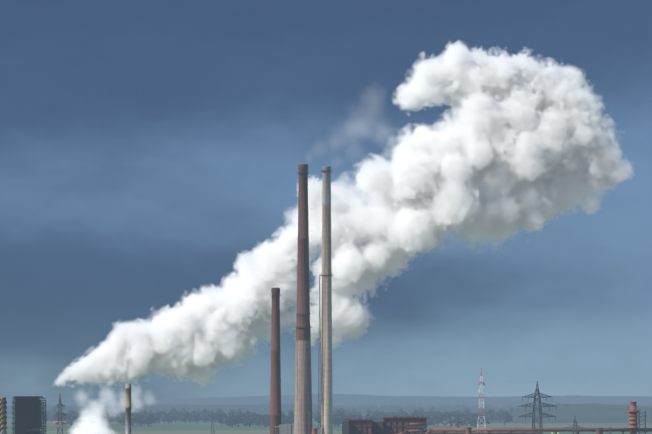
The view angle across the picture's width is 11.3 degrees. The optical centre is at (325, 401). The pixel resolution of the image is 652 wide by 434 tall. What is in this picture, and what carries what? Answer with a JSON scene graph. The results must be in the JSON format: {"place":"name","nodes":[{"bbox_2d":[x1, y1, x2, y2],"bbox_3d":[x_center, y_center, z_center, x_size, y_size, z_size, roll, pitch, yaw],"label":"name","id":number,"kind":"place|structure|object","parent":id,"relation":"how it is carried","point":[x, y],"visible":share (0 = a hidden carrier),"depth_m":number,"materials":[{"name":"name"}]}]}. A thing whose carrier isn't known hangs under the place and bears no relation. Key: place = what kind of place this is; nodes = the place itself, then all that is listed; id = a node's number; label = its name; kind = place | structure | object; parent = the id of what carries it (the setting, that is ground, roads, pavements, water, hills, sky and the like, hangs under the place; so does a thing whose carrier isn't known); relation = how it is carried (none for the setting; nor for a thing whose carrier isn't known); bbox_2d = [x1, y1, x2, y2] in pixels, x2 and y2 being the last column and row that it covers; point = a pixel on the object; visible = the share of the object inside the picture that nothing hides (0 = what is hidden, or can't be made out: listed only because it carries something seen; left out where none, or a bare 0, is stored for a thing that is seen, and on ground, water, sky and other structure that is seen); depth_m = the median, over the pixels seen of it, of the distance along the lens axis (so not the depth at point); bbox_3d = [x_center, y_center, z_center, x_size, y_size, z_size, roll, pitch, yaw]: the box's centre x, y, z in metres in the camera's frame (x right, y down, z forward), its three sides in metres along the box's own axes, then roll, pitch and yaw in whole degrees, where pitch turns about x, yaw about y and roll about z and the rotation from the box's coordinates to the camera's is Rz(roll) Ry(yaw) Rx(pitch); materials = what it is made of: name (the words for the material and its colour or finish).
{"place":"outdoors","nodes":[
{"label":"outdoors","id":0,"kind":"place"},
{"bbox_2d":[11,396,45,433],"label":"holder","id":1,"kind":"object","parent":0,"point":[28,418],"depth_m":2623.66,"materials":[{"name":"grey metal"}]},
{"bbox_2d":[53,421,63,426],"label":"farm house","id":2,"kind":"structure","parent":0,"point":[56,425],"depth_m":7586.54,"materials":[{"name":"tile"}]},
{"bbox_2d":[0,404,518,418],"bbox_3d":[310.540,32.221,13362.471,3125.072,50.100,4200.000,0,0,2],"label":"hill","id":3,"kind":"structure","parent":0,"point":[261,409],"depth_m":12196.78,"materials":[{"name":"green plant"}]},
{"bbox_2d":[0,394,651,406],"bbox_3d":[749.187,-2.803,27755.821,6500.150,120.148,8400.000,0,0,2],"label":"hill","id":4,"kind":"structure","parent":0,"point":[350,399],"depth_m":25185.50,"materials":[{"name":"green plant"}]},
{"bbox_2d":[0,419,651,433],"bbox_3d":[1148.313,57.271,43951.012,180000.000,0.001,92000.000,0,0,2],"label":"ground","id":5,"kind":"structure","parent":0,"point":[176,427],"depth_m":7354.02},
{"bbox_2d":[0,397,6,433],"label":"striped chimney","id":6,"kind":"object","parent":5,"relation":"on","point":[3,413],"visible":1,"depth_m":2271.64,"materials":[{"name":"metal"}]},
{"bbox_2d":[54,394,65,433],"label":"transmission tower","id":7,"kind":"structure","parent":5,"relation":"on","point":[60,405],"depth_m":2972.50,"materials":[{"name":"metal"}]},
{"bbox_2d":[7,373,646,433],"bbox_3d":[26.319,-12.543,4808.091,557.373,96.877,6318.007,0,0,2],"label":"power lines","id":8,"kind":"object","parent":7,"relation":"attached to","point":[417,433],"visible":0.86,"depth_m":3103.13,"materials":[{"name":"metal"}]},
{"bbox_2d":[53,414,68,420],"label":"tree","id":9,"kind":"object","parent":5,"relation":"on","point":[63,418],"visible":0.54,"depth_m":7920.74,"materials":[{"name":"green plant"}]},
{"bbox_2d":[67,417,79,426],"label":"tree","id":10,"kind":"object","parent":5,"relation":"on","point":[74,420],"visible":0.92,"depth_m":7558.32,"materials":[{"name":"plant"}]},
{"bbox_2d":[66,415,85,423],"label":"tree","id":11,"kind":"object","parent":5,"relation":"on","point":[80,417],"visible":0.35,"depth_m":7652.11,"materials":[{"name":"plant"}]},
{"bbox_2d":[78,420,86,426],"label":"tree","id":12,"kind":"object","parent":5,"relation":"on","point":[83,422],"visible":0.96,"depth_m":7403.98,"materials":[{"name":"plant"}]},
{"bbox_2d":[92,415,103,426],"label":"tree","id":13,"kind":"object","parent":5,"relation":"on","point":[97,420],"visible":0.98,"depth_m":7384.96,"materials":[{"name":"plant"}]},
{"bbox_2d":[99,417,109,425],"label":"tree","id":14,"kind":"object","parent":5,"relation":"on","point":[104,422],"visible":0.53,"depth_m":7707.62,"materials":[{"name":"plant"}]},
{"bbox_2d":[98,411,113,417],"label":"tree","id":15,"kind":"object","parent":5,"relation":"on","point":[110,414],"visible":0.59,"depth_m":9133.87,"materials":[{"name":"plant"}]},
{"bbox_2d":[102,415,112,425],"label":"tree","id":16,"kind":"object","parent":5,"relation":"on","point":[110,418],"visible":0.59,"depth_m":7771.64,"materials":[{"name":"plant"}]},
{"bbox_2d":[117,413,124,425],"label":"tree","id":17,"kind":"object","parent":5,"relation":"on","point":[121,417],"visible":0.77,"depth_m":7786.64,"materials":[{"name":"green plant"}]},
{"bbox_2d":[125,384,131,433],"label":"steel stack","id":18,"kind":"object","parent":5,"relation":"on","point":[128,406],"visible":1,"depth_m":1968.46,"materials":[{"name":"silver metal"}]},
{"bbox_2d":[131,414,143,426],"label":"tree","id":19,"kind":"object","parent":5,"relation":"on","point":[140,416],"visible":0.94,"depth_m":7622.54,"materials":[{"name":"green plant"}]},
{"bbox_2d":[133,415,145,426],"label":"tree","id":20,"kind":"object","parent":5,"relation":"on","point":[137,418],"visible":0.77,"depth_m":7621.92,"materials":[{"name":"green plant"}]},
{"bbox_2d":[143,415,157,426],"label":"tree","id":21,"kind":"object","parent":5,"relation":"on","point":[149,419],"visible":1,"depth_m":7534.62,"materials":[{"name":"green plant"}]},
{"bbox_2d":[153,413,159,423],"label":"tree","id":22,"kind":"object","parent":5,"relation":"on","point":[156,415],"visible":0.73,"depth_m":8637.58,"materials":[{"name":"green plant"}]},
{"bbox_2d":[156,411,165,422],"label":"tree","id":23,"kind":"object","parent":5,"relation":"on","point":[161,413],"visible":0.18,"depth_m":8741.67,"materials":[{"name":"green plant"}]},
{"bbox_2d":[160,415,169,423],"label":"tree","id":24,"kind":"object","parent":5,"relation":"on","point":[166,418],"visible":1,"depth_m":8602.39,"materials":[{"name":"green plant"}]},
{"bbox_2d":[163,412,175,423],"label":"tree","id":25,"kind":"object","parent":5,"relation":"on","point":[171,414],"visible":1,"depth_m":8623.36,"materials":[{"name":"green plant"}]},
{"bbox_2d":[169,410,182,421],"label":"tree","id":26,"kind":"object","parent":5,"relation":"on","point":[176,412],"visible":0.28,"depth_m":9559.38,"materials":[{"name":"green plant"}]},
{"bbox_2d":[182,410,189,421],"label":"poplar tree","id":27,"kind":"object","parent":5,"relation":"on","point":[185,415],"visible":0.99,"depth_m":8218.30,"materials":[{"name":"green plant"}]},
{"bbox_2d":[199,414,209,422],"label":"tree","id":28,"kind":"object","parent":5,"relation":"on","point":[203,417],"visible":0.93,"depth_m":8868.67,"materials":[{"name":"green plant"}]},
{"bbox_2d":[210,408,214,433],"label":"pylon","id":29,"kind":"object","parent":5,"relation":"on","point":[212,419],"visible":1,"depth_m":5171.78,"materials":[{"name":"metal"}]},
{"bbox_2d":[207,411,220,422],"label":"tree","id":30,"kind":"object","parent":5,"relation":"on","point":[217,413],"visible":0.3,"depth_m":8820.36,"materials":[{"name":"green plant"}]},
{"bbox_2d":[218,414,223,426],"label":"poplar tree","id":31,"kind":"object","parent":5,"relation":"on","point":[220,418],"visible":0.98,"depth_m":7430.84,"materials":[{"name":"green plant"}]},
{"bbox_2d":[228,409,234,415],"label":"poplar tree","id":32,"kind":"object","parent":5,"relation":"on","point":[231,412],"visible":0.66,"depth_m":8978.83,"materials":[{"name":"green plant"}]},
{"bbox_2d":[222,416,242,426],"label":"tree","id":33,"kind":"object","parent":5,"relation":"on","point":[230,421],"visible":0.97,"depth_m":7400.45,"materials":[{"name":"green plant"}]},
{"bbox_2d":[236,408,242,416],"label":"poplar tree","id":34,"kind":"object","parent":5,"relation":"on","point":[239,412],"visible":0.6,"depth_m":8826.91,"materials":[{"name":"green plant"}]},
{"bbox_2d":[232,414,251,426],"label":"tree","id":35,"kind":"object","parent":5,"relation":"on","point":[243,418],"visible":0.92,"depth_m":7439.44,"materials":[{"name":"green plant"}]},
{"bbox_2d":[242,419,253,426],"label":"tree","id":36,"kind":"object","parent":5,"relation":"on","point":[247,422],"visible":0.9,"depth_m":7434.24,"materials":[{"name":"green plant"}]},
{"bbox_2d":[247,412,259,424],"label":"tree","id":37,"kind":"object","parent":5,"relation":"on","point":[255,415],"visible":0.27,"depth_m":7988.12,"materials":[{"name":"green plant"}]},
{"bbox_2d":[261,416,269,426],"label":"tree","id":38,"kind":"object","parent":5,"relation":"on","point":[265,421],"visible":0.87,"depth_m":7392.97,"materials":[{"name":"green plant"}]},
{"bbox_2d":[270,288,281,433],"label":"smokestack","id":39,"kind":"object","parent":5,"relation":"on","point":[275,404],"visible":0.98,"depth_m":2964.71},
{"bbox_2d":[281,417,293,424],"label":"tree","id":40,"kind":"object","parent":5,"relation":"on","point":[287,420],"visible":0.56,"depth_m":7557.38,"materials":[{"name":"green plant"}]},
{"bbox_2d":[294,164,312,433],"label":"tall chimney","id":41,"kind":"object","parent":5,"relation":"on","point":[303,406],"visible":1,"depth_m":2962.73,"materials":[{"name":"concrete"}]},
{"bbox_2d":[312,428,317,433],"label":"chimney","id":42,"kind":"object","parent":5,"relation":"on","point":[314,430],"visible":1,"depth_m":2845.13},
{"bbox_2d":[314,416,320,426],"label":"tree","id":43,"kind":"object","parent":5,"relation":"on","point":[317,418],"visible":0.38,"depth_m":7382.79,"materials":[{"name":"green plant"}]},
{"bbox_2d":[318,275,321,433],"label":"service mast","id":44,"kind":"object","parent":5,"relation":"on","point":[319,365],"visible":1,"depth_m":2962.31,"materials":[{"name":"metal"}]},
{"bbox_2d":[320,166,332,433],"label":"tall chimney","id":45,"kind":"object","parent":5,"relation":"on","point":[326,369],"visible":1,"depth_m":2963.23,"materials":[{"name":"grey concrete"}]},
{"bbox_2d":[333,414,343,426],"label":"tree","id":46,"kind":"object","parent":5,"relation":"on","point":[336,418],"visible":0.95,"depth_m":7401.17,"materials":[{"name":"green plant"}]},
{"bbox_2d":[362,414,377,420],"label":"tree","id":47,"kind":"object","parent":5,"relation":"on","point":[368,416],"visible":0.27,"depth_m":7422.68,"materials":[{"name":"green plant"}]},
{"bbox_2d":[397,411,407,416],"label":"tree","id":48,"kind":"object","parent":5,"relation":"on","point":[404,414],"visible":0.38,"depth_m":8804.76,"materials":[{"name":"green plant"}]},
{"bbox_2d":[420,413,431,419],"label":"tree","id":49,"kind":"object","parent":5,"relation":"on","point":[427,416],"visible":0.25,"depth_m":7730.65,"materials":[{"name":"green plant"}]},
{"bbox_2d":[420,412,435,418],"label":"tree","id":50,"kind":"object","parent":5,"relation":"on","point":[429,414],"visible":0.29,"depth_m":8879.87,"materials":[{"name":"green plant"}]},
{"bbox_2d":[432,416,443,426],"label":"tree","id":51,"kind":"object","parent":5,"relation":"on","point":[437,420],"visible":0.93,"depth_m":7550.44,"materials":[{"name":"green plant"}]},
{"bbox_2d":[274,415,602,433],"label":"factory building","id":52,"kind":"structure","parent":5,"relation":"on","point":[402,425],"depth_m":3066.35,"materials":[{"name":"concrete"}]},
{"bbox_2d":[435,412,452,425],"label":"tree","id":53,"kind":"object","parent":5,"relation":"on","point":[443,415],"visible":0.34,"depth_m":7780.74,"materials":[{"name":"green plant"}]},
{"bbox_2d":[441,415,459,426],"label":"tree","id":54,"kind":"object","parent":5,"relation":"on","point":[447,420],"visible":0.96,"depth_m":7498.06,"materials":[{"name":"green plant"}]},
{"bbox_2d":[451,419,465,426],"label":"tree","id":55,"kind":"object","parent":5,"relation":"on","point":[459,420],"visible":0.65,"depth_m":7474.53,"materials":[{"name":"green plant"}]},
{"bbox_2d":[466,414,490,426],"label":"tree","id":56,"kind":"object","parent":5,"relation":"on","point":[475,419],"visible":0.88,"depth_m":7354.21,"materials":[{"name":"green plant"}]},
{"bbox_2d":[477,368,485,427],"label":"lattice tower","id":57,"kind":"structure","parent":5,"relation":"on","point":[482,397],"depth_m":5957.33,"materials":[{"name":"metal"}]},
{"bbox_2d":[487,408,493,419],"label":"poplar tree","id":58,"kind":"object","parent":5,"relation":"on","point":[490,412],"visible":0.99,"depth_m":8705.53,"materials":[{"name":"green plant"}]},
{"bbox_2d":[494,411,505,421],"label":"tree","id":59,"kind":"object","parent":5,"relation":"on","point":[497,417],"visible":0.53,"depth_m":9130.00,"materials":[{"name":"green plant"}]},
{"bbox_2d":[499,412,512,424],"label":"tree","id":60,"kind":"object","parent":5,"relation":"on","point":[506,417],"visible":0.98,"depth_m":8101.35,"materials":[{"name":"green plant"}]},
{"bbox_2d":[519,381,556,433],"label":"pylon","id":61,"kind":"object","parent":5,"relation":"on","point":[534,407],"visible":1,"depth_m":2461.40,"materials":[{"name":"metal"}]},
{"bbox_2d":[489,403,651,422],"bbox_3d":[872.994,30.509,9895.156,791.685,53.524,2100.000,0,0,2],"label":"wooded mound","id":62,"kind":"object","parent":5,"relation":"on","point":[591,413],"visible":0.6,"depth_m":9145.42,"materials":[{"name":"green plant"}]},
{"bbox_2d":[562,416,587,433],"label":"pylon","id":63,"kind":"object","parent":5,"relation":"on","point":[574,427],"visible":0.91,"depth_m":2560.84,"materials":[{"name":"metal"}]},
{"bbox_2d":[627,402,645,433],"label":"industrial tower","id":64,"kind":"structure","parent":5,"relation":"on","point":[633,412],"depth_m":2956.19,"materials":[{"name":"metal"}]},
{"bbox_2d":[425,428,651,433],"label":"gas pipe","id":65,"kind":"object","parent":64,"relation":"attached to","point":[511,430],"visible":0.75,"depth_m":2960.95,"materials":[{"name":"metal"}]},
{"bbox_2d":[0,0,651,398],"label":"sky","id":66,"kind":"structure","parent":0,"point":[490,161],"materials":[{"name":"blue"}]}
]}

